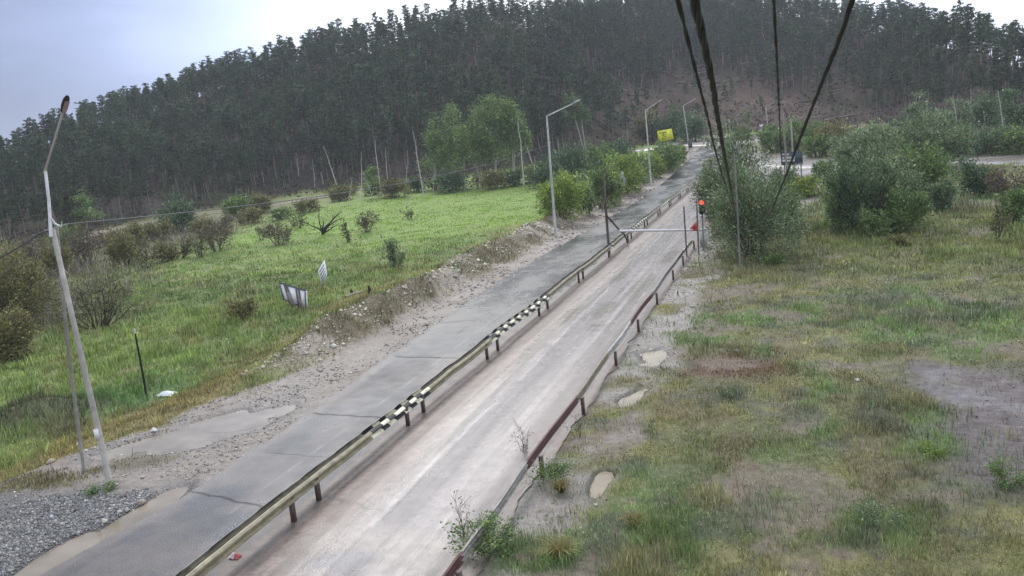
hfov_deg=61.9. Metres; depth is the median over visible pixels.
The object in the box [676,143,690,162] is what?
shrub
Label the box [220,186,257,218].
shrub
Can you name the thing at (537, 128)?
pine tree
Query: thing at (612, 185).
shrub
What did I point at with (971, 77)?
pine tree
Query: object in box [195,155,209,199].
pine tree
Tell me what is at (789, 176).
shrub
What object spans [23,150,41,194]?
pine tree
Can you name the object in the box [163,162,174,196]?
pine tree
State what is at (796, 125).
shrub
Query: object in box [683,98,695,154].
street lamp
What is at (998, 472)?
weed plant
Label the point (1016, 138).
shrub
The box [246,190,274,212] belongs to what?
shrub
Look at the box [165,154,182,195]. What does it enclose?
pine tree
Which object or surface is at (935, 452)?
weed plant
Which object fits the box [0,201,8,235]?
pine tree
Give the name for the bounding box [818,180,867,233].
willow bush
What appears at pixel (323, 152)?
pine tree
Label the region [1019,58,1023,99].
pine tree
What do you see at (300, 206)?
scrub bush
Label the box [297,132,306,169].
pine tree
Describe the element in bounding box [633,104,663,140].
shrub
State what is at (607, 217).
gate post
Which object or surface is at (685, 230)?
thin post
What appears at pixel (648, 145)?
street lamp
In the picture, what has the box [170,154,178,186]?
pine tree
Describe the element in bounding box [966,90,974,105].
pine tree
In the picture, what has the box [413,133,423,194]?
snag
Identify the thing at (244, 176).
pine tree
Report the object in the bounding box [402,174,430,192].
scrub bush
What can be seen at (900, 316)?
weedy grass
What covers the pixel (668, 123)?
shrub
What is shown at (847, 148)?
willow bush
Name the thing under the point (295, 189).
undergrowth
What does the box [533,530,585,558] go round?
grass tussock
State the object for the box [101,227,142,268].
shrub
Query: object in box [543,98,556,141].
pine tree
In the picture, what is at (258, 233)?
scrub bush
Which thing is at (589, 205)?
shrub
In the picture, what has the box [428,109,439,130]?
pine tree
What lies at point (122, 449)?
puddle
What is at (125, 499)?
gravel
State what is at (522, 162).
snag
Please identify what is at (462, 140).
birch tree
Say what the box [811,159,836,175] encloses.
willow bush
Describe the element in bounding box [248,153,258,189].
pine tree
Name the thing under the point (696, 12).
cable
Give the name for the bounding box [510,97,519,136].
pine tree
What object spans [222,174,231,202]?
pine tree
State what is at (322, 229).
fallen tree
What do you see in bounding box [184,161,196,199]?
pine tree
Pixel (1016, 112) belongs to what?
birch tree
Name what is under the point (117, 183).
pine tree
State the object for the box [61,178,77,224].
pine tree
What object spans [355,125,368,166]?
pine tree
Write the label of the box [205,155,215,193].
pine tree
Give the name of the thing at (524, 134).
birch tree
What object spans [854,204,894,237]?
willow bush
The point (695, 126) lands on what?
shrub
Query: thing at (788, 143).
willow bush
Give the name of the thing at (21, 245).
overhead wire
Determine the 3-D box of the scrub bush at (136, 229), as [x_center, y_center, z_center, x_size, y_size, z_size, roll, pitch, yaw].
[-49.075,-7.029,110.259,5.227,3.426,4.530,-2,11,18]
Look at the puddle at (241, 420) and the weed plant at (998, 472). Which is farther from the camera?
the puddle at (241, 420)
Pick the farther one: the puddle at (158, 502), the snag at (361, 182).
the snag at (361, 182)
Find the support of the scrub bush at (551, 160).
on the ground at (372, 343)
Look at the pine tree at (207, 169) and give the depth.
183.48 m
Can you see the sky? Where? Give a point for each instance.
(51, 50)
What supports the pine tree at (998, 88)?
on the hill
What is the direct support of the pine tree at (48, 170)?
on the hill
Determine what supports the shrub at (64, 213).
on the hill
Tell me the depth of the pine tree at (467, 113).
185.27 m
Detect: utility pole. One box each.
[729,154,740,269]
[780,110,787,170]
[790,118,793,168]
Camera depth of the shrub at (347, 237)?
90.63 m
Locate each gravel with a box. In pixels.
[0,188,654,573]
[0,484,154,575]
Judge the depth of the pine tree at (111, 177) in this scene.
161.61 m
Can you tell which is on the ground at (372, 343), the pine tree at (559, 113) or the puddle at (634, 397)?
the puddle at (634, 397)
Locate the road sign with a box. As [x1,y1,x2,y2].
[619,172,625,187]
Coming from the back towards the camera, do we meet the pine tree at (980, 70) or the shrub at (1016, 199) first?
the pine tree at (980, 70)
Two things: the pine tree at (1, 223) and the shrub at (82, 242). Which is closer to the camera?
the shrub at (82, 242)
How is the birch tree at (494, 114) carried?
on the ground at (372, 343)
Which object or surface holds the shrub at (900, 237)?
on the ground at (372, 343)
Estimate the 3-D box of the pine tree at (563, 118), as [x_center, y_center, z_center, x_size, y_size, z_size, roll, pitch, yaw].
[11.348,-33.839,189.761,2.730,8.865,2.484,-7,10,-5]
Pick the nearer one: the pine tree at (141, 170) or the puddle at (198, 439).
the puddle at (198, 439)
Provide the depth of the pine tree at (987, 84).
165.20 m
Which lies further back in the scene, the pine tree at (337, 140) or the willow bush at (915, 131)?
the pine tree at (337, 140)
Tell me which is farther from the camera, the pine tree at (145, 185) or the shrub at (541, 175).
the pine tree at (145, 185)
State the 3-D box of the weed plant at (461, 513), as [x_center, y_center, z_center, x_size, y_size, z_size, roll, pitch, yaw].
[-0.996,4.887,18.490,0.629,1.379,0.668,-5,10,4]
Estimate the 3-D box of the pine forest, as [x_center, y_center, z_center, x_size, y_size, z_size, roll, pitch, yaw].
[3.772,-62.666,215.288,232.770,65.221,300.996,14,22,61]
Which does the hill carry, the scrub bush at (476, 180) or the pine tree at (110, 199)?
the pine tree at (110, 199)
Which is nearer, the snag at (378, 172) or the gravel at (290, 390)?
the gravel at (290, 390)
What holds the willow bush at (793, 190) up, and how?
on the ground at (372, 343)
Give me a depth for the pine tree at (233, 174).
177.61 m
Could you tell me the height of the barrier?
1.804 m
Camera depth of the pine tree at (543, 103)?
196.75 m
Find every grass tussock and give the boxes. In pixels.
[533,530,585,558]
[544,473,576,492]
[617,509,652,525]
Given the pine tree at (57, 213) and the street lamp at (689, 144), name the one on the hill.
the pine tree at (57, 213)
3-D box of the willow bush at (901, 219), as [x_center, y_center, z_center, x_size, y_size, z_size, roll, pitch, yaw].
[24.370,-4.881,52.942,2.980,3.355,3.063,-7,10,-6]
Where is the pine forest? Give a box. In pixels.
[0,0,1023,195]
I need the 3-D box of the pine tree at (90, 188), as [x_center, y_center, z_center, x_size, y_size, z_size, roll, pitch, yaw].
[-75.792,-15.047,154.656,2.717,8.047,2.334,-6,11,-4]
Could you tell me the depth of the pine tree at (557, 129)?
191.21 m
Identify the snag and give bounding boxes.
[323,146,336,184]
[360,160,362,202]
[375,145,381,197]
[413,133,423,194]
[518,123,524,186]
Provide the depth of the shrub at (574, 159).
143.65 m
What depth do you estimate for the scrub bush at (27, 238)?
99.04 m
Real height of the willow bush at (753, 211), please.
6.223 m
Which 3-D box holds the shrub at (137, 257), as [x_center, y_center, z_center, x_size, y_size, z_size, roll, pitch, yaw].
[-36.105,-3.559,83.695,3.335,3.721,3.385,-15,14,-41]
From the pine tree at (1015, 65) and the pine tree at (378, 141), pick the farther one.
the pine tree at (378, 141)
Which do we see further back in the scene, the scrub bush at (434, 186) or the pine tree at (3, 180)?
the pine tree at (3, 180)
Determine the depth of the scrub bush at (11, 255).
90.50 m
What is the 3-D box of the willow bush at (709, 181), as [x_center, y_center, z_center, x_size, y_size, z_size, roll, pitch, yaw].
[15.297,-8.171,60.094,6.084,9.089,6.066,-2,11,18]
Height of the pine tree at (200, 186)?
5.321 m
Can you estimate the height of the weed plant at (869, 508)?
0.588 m
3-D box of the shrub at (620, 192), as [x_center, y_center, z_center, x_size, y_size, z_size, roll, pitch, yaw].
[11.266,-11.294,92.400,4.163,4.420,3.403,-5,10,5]
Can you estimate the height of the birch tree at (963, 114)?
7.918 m
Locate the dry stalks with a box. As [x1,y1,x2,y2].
[0,195,1023,575]
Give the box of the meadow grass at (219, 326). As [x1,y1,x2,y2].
[0,172,666,523]
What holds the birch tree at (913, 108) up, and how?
on the ground at (372, 343)
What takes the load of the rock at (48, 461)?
on the ground at (372, 343)
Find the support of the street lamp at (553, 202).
on the ground at (372, 343)
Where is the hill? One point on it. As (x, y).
(743, 95)
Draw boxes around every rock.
[46,458,55,463]
[136,499,146,504]
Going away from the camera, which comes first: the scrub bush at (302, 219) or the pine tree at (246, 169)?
the scrub bush at (302, 219)
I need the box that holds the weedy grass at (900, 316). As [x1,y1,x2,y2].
[478,159,1023,575]
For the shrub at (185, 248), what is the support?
on the ground at (372, 343)
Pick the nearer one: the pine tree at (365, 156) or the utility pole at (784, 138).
the utility pole at (784, 138)
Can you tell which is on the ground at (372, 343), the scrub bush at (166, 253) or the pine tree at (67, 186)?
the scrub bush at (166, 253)
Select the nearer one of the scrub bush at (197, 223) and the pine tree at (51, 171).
the scrub bush at (197, 223)
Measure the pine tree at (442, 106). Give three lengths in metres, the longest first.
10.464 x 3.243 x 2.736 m
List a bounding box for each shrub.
[0,236,72,325]
[0,303,47,362]
[40,265,151,329]
[51,186,100,221]
[59,217,110,265]
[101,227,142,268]
[125,232,161,268]
[141,216,175,240]
[151,191,202,233]
[154,227,194,258]
[195,216,232,251]
[219,294,262,321]
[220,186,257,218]
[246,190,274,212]
[256,216,299,246]
[323,183,356,201]
[338,220,355,242]
[355,208,382,232]
[374,177,415,198]
[379,233,407,269]
[397,204,417,219]
[430,168,472,193]
[478,166,517,189]
[524,152,561,189]
[533,167,590,220]
[535,183,566,215]
[546,137,602,180]
[575,177,596,213]
[582,154,624,208]
[584,137,616,171]
[598,147,651,194]
[599,165,634,203]
[627,151,651,190]
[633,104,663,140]
[635,147,657,183]
[642,146,666,179]
[647,134,683,172]
[649,99,694,142]
[666,145,684,168]
[673,110,706,142]
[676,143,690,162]
[733,124,752,139]
[749,122,790,153]
[763,253,787,266]
[769,161,801,192]
[779,115,826,149]
[785,173,828,196]
[806,153,887,235]
[811,116,862,154]
[846,120,897,151]
[884,114,920,129]
[885,233,912,246]
[954,152,998,197]
[964,121,1018,156]
[978,162,1023,195]
[981,197,1015,238]
[990,118,1023,155]
[993,185,1023,223]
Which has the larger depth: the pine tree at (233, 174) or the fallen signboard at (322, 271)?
the pine tree at (233, 174)
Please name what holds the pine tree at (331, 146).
on the hill
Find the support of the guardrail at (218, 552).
on the road at (388, 502)
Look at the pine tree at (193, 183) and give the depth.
179.62 m
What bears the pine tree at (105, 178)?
on the hill
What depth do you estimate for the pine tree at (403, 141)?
187.41 m
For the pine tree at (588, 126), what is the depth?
198.05 m
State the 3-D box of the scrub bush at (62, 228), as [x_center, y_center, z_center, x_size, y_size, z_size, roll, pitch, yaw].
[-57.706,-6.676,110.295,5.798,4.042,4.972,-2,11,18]
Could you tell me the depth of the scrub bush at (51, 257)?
86.84 m
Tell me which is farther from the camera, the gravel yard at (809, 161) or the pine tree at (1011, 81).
the pine tree at (1011, 81)
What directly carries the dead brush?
on the ground at (372, 343)
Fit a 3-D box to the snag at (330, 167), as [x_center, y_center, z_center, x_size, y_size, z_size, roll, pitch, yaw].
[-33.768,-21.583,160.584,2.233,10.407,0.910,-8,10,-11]
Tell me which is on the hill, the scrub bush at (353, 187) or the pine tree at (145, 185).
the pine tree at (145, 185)
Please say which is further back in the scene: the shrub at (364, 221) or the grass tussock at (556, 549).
the shrub at (364, 221)
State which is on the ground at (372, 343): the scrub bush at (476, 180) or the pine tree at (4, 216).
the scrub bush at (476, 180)
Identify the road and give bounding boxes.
[40,134,757,575]
[616,117,1008,152]
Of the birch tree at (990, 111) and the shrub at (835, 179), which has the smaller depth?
the shrub at (835, 179)
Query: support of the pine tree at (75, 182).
on the hill
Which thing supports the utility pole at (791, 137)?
on the ground at (372, 343)
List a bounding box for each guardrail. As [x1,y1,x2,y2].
[175,156,718,575]
[442,240,694,575]
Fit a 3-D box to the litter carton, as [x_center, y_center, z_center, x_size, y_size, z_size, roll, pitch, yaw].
[-6.067,5.865,18.671,0.298,0.177,0.179,-2,11,18]
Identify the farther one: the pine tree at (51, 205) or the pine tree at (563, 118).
the pine tree at (563, 118)
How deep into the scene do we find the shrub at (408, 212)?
108.48 m
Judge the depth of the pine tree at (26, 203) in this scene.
154.46 m
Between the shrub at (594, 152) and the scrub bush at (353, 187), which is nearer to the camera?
the shrub at (594, 152)
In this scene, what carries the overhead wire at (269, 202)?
attached to the street lamp at (66, 296)
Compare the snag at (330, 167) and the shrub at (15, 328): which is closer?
the shrub at (15, 328)
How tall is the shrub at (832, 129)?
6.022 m
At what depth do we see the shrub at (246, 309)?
50.15 m
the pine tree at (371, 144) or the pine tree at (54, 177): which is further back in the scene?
the pine tree at (371, 144)
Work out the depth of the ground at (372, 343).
27.73 m
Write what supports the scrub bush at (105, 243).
on the ground at (372, 343)
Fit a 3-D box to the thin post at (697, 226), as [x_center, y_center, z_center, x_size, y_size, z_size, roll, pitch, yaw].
[11.563,-3.643,53.123,0.163,3.676,0.107,-2,11,18]
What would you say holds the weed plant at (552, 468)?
on the ground at (372, 343)
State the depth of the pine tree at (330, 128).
195.50 m
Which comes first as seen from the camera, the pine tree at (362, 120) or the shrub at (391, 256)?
the shrub at (391, 256)
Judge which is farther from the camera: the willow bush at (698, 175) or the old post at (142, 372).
the willow bush at (698, 175)
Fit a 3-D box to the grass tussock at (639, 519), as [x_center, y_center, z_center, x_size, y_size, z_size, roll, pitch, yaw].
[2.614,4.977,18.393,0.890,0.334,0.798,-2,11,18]
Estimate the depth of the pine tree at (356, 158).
184.24 m
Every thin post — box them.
[683,206,687,256]
[696,200,699,253]
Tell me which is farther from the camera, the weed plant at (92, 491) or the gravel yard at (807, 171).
the gravel yard at (807, 171)
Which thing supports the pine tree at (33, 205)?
on the hill
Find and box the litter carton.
[228,552,241,559]
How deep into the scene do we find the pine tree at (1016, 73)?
158.81 m
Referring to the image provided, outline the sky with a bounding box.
[0,0,1023,148]
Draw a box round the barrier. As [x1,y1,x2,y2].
[619,221,706,246]
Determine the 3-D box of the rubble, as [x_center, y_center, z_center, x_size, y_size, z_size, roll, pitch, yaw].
[2.653,-5.354,72.685,3.441,1.580,83.254,-2,11,18]
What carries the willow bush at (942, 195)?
on the ground at (372, 343)
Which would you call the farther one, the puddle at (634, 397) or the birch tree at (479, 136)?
the birch tree at (479, 136)
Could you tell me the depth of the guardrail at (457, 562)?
22.98 m
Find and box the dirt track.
[17,196,329,255]
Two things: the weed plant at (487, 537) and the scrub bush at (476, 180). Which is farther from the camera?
the scrub bush at (476, 180)
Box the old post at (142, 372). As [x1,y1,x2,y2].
[134,328,147,396]
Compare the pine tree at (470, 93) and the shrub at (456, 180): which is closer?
the shrub at (456, 180)
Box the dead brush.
[0,209,290,333]
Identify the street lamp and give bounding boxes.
[44,95,111,481]
[546,100,579,234]
[645,99,661,184]
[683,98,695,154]
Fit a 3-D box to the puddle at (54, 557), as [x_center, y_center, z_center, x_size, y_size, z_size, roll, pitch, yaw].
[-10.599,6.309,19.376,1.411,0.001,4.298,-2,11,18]
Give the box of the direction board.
[781,151,802,175]
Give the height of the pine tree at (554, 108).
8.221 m
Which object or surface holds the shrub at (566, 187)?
on the ground at (372, 343)
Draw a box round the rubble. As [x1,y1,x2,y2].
[240,190,628,376]
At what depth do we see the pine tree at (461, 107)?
194.87 m
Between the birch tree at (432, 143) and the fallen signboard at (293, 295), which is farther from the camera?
the birch tree at (432, 143)
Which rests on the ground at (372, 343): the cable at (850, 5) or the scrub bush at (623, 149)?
the scrub bush at (623, 149)
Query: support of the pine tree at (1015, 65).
on the hill
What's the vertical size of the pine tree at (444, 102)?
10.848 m
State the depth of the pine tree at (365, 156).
183.41 m
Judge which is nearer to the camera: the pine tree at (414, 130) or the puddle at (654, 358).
the puddle at (654, 358)
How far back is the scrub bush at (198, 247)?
86.54 m
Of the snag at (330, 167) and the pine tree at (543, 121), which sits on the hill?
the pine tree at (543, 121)
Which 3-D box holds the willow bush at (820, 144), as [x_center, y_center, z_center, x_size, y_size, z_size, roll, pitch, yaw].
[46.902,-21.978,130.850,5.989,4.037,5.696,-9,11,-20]
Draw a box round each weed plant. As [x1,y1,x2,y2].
[80,479,119,497]
[440,509,527,570]
[449,490,478,537]
[511,416,533,453]
[522,455,576,492]
[561,403,591,437]
[718,382,745,398]
[849,494,910,529]
[913,439,959,459]
[983,448,1023,491]
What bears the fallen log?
on the ground at (372, 343)
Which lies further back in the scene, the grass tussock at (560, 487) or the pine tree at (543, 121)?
the pine tree at (543, 121)
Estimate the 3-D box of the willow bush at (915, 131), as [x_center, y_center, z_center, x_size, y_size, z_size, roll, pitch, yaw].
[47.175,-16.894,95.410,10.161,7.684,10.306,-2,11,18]
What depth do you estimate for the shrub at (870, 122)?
127.03 m
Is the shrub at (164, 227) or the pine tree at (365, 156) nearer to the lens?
the shrub at (164, 227)
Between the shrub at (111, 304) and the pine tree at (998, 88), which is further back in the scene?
the pine tree at (998, 88)
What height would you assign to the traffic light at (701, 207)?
3.601 m
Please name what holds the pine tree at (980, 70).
on the hill
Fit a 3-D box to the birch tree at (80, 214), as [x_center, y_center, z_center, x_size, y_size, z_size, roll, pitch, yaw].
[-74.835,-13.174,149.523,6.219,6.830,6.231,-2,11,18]
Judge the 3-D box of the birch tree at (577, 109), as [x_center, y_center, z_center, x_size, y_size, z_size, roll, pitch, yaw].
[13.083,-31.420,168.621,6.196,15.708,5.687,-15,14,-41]
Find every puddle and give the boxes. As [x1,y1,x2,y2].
[14,523,112,575]
[91,416,221,459]
[103,487,187,539]
[127,425,266,454]
[203,405,295,432]
[589,472,613,497]
[618,389,646,406]
[639,350,668,366]
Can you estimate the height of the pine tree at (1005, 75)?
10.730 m
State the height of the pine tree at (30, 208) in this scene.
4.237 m
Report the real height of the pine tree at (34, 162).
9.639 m
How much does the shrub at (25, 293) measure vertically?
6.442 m
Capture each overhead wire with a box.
[0,230,43,257]
[68,145,546,224]
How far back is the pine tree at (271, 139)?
188.23 m
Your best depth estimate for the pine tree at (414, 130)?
193.10 m
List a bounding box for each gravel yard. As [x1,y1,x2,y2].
[702,153,1023,167]
[758,168,835,175]
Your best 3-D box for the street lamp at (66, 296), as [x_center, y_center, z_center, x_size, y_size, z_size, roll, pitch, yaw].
[-11.623,0.575,22.885,4.161,10.858,0.380,3,14,41]
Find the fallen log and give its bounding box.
[345,290,362,297]
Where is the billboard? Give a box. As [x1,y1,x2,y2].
[657,129,673,142]
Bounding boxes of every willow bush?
[688,104,773,236]
[692,160,717,218]
[693,156,810,265]
[751,170,808,234]
[772,128,804,152]
[795,132,833,157]
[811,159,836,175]
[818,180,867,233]
[820,114,899,183]
[827,127,866,156]
[844,135,932,230]
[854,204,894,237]
[875,126,905,152]
[881,184,936,234]
[883,105,982,170]
[886,133,957,202]
[921,173,959,212]
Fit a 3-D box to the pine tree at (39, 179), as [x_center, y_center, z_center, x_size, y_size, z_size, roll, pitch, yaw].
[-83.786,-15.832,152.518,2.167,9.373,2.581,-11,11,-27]
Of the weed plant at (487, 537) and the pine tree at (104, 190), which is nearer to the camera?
the weed plant at (487, 537)
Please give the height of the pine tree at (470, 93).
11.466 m
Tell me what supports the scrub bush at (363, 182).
on the ground at (372, 343)
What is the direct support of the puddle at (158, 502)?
on the ground at (372, 343)
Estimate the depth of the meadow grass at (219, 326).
48.80 m
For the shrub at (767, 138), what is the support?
on the ground at (372, 343)
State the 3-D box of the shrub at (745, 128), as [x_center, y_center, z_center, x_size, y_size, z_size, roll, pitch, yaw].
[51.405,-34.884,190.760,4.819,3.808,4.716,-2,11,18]
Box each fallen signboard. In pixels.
[278,282,307,308]
[318,260,326,285]
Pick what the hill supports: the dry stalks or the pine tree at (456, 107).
the pine tree at (456, 107)
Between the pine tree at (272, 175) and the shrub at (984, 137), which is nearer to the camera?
the shrub at (984, 137)
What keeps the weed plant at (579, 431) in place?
on the ground at (372, 343)
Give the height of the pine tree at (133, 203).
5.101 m
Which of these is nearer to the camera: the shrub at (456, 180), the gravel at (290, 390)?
the gravel at (290, 390)
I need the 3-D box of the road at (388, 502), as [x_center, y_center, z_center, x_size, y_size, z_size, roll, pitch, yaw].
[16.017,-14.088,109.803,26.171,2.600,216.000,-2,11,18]
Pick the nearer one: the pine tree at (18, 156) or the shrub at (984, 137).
the shrub at (984, 137)
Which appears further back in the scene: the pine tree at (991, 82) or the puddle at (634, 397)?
the pine tree at (991, 82)
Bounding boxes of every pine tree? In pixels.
[0,161,8,192]
[0,192,15,236]
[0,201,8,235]
[0,210,5,237]
[8,186,24,234]
[8,213,17,242]
[9,187,28,233]
[15,155,32,178]
[15,182,29,227]
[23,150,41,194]
[23,187,29,218]
[27,197,38,226]
[28,205,35,227]
[29,153,42,193]
[32,207,40,236]
[33,196,43,226]
[34,174,47,220]
[36,198,46,232]
[37,183,62,225]
[38,153,60,179]
[41,159,51,183]
[43,184,60,225]
[48,173,63,221]
[49,170,62,217]
[50,155,61,194]
[53,200,60,223]
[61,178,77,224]
[62,194,69,222]
[63,188,77,222]
[69,175,86,223]
[85,173,97,207]
[85,183,99,224]
[88,175,102,218]
[99,172,118,217]
[100,181,111,218]
[104,177,113,213]
[106,171,119,214]
[111,176,123,217]
[128,190,135,214]
[138,168,147,203]
[140,171,153,210]
[155,151,166,187]
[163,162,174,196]
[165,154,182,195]
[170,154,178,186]
[184,156,193,194]
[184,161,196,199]
[188,173,197,196]
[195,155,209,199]
[198,170,205,194]
[198,179,204,203]
[199,155,211,188]
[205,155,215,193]
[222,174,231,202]
[229,167,239,193]
[239,170,251,195]
[242,163,251,195]
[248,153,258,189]
[267,135,277,178]
[270,170,276,196]
[288,136,301,169]
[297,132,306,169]
[313,153,323,175]
[318,161,322,180]
[321,121,336,164]
[321,149,330,179]
[327,142,335,168]
[328,133,343,167]
[331,148,341,177]
[333,139,343,172]
[353,152,360,178]
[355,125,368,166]
[357,118,368,165]
[362,152,369,171]
[369,140,376,164]
[373,118,384,160]
[378,131,396,176]
[379,114,386,157]
[380,120,392,157]
[397,119,412,165]
[398,129,407,168]
[411,128,420,156]
[420,116,431,159]
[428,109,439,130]
[438,104,447,145]
[440,101,447,123]
[454,104,463,132]
[459,106,467,131]
[461,111,474,156]
[467,90,476,113]
[475,96,481,108]
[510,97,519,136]
[519,100,529,121]
[519,106,526,149]
[521,117,532,158]
[528,116,534,148]
[534,117,542,150]
[536,108,545,138]
[540,102,548,127]
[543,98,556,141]
[545,124,554,151]
[546,112,556,148]
[551,107,557,140]
[554,107,569,143]
[554,123,559,149]
[558,115,566,148]
[564,113,573,140]
[584,120,593,148]
[963,69,982,102]
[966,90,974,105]
[974,64,986,98]
[984,81,994,96]
[986,74,996,103]
[988,47,1004,96]
[990,63,1003,109]
[995,79,1006,95]
[999,54,1012,103]
[1008,77,1017,106]
[1012,61,1020,77]
[1013,71,1022,102]
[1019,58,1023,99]
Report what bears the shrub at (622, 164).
on the ground at (372, 343)
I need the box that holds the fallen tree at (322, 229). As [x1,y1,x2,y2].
[299,204,344,234]
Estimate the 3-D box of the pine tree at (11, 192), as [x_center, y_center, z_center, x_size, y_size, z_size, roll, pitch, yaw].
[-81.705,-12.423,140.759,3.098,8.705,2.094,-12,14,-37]
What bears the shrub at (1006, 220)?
on the ground at (372, 343)
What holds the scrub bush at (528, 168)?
on the ground at (372, 343)
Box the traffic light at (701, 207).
[699,197,704,250]
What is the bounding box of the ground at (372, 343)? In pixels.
[0,123,1023,575]
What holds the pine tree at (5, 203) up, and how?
on the hill
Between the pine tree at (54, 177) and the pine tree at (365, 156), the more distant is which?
the pine tree at (365, 156)
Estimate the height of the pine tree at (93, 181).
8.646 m
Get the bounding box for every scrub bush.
[0,248,21,271]
[6,227,50,263]
[32,273,59,290]
[35,236,77,276]
[44,221,86,248]
[96,224,129,251]
[117,221,152,244]
[150,238,180,262]
[184,230,210,258]
[185,213,214,236]
[215,214,237,234]
[234,205,263,224]
[255,226,264,239]
[270,205,292,220]
[286,209,308,229]
[290,197,321,213]
[345,181,359,194]
[358,178,381,195]
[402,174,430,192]
[424,175,440,190]
[466,174,487,188]
[501,166,529,186]
[521,162,542,183]
[540,147,565,173]
[597,136,637,158]
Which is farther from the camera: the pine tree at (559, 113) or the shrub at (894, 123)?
the pine tree at (559, 113)
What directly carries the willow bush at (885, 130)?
on the ground at (372, 343)
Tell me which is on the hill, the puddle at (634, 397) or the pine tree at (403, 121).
the pine tree at (403, 121)
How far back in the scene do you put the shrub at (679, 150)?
135.08 m
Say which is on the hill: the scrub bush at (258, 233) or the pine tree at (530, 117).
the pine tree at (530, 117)
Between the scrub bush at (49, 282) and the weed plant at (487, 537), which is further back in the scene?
the scrub bush at (49, 282)
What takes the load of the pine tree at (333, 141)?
on the hill
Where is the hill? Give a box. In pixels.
[0,7,1023,245]
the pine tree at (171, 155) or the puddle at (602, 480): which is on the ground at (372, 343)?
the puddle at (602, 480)
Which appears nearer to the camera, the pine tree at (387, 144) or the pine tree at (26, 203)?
the pine tree at (26, 203)
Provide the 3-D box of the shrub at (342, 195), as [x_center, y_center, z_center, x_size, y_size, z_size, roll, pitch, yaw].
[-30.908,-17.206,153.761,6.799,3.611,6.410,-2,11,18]
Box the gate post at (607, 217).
[602,171,628,253]
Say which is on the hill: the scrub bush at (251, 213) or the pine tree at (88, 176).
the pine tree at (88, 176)
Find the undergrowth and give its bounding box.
[0,6,1022,246]
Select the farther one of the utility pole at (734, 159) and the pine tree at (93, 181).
the pine tree at (93, 181)
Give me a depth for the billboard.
145.09 m
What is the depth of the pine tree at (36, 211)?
140.76 m
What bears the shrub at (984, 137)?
on the ground at (372, 343)
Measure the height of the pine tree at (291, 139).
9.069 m
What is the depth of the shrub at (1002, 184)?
66.34 m
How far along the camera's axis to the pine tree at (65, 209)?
150.47 m
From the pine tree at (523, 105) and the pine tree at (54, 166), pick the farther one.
the pine tree at (523, 105)
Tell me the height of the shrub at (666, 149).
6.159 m
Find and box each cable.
[675,0,734,214]
[690,0,736,222]
[741,0,855,230]
[772,0,781,168]
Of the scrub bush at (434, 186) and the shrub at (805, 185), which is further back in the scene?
the scrub bush at (434, 186)
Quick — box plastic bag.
[155,391,173,399]
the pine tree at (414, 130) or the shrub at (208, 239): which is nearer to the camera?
the shrub at (208, 239)
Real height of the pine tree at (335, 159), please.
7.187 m
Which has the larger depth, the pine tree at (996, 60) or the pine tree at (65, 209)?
the pine tree at (996, 60)
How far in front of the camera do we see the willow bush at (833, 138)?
122.31 m
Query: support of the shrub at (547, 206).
on the ground at (372, 343)
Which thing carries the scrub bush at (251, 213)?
on the ground at (372, 343)
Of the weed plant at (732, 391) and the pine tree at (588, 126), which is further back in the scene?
the pine tree at (588, 126)
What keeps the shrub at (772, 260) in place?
on the ground at (372, 343)
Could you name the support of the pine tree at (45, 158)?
on the hill
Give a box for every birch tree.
[69,194,107,228]
[360,164,383,197]
[414,112,450,179]
[434,98,472,174]
[448,123,480,189]
[456,101,502,184]
[470,92,516,173]
[491,95,533,172]
[508,114,534,164]
[561,89,593,150]
[893,89,941,125]
[933,94,984,133]
[965,87,1012,132]
[987,86,1023,128]
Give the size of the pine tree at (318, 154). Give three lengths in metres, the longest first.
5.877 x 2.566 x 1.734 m
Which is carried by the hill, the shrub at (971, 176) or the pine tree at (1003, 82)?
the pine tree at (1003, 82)
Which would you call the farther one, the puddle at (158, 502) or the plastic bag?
the plastic bag
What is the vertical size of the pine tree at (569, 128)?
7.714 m
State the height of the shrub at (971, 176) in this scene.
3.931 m
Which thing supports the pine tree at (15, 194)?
on the hill
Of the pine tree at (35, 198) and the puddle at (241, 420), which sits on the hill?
the pine tree at (35, 198)
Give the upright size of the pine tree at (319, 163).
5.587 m
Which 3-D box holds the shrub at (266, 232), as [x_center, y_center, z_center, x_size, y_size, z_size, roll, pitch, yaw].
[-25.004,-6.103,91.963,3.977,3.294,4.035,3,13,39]
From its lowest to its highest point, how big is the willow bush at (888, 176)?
6.239 m
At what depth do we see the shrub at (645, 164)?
116.63 m
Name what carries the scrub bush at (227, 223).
on the ground at (372, 343)
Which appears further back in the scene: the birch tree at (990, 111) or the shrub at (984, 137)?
the birch tree at (990, 111)
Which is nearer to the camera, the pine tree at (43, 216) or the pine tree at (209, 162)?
the pine tree at (43, 216)
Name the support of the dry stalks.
on the ground at (372, 343)
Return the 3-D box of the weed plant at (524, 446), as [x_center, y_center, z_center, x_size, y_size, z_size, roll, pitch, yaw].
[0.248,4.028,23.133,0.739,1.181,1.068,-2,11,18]
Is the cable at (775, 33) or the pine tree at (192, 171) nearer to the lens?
the cable at (775, 33)
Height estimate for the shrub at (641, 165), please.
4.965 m
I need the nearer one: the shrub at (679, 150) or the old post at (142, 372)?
the old post at (142, 372)

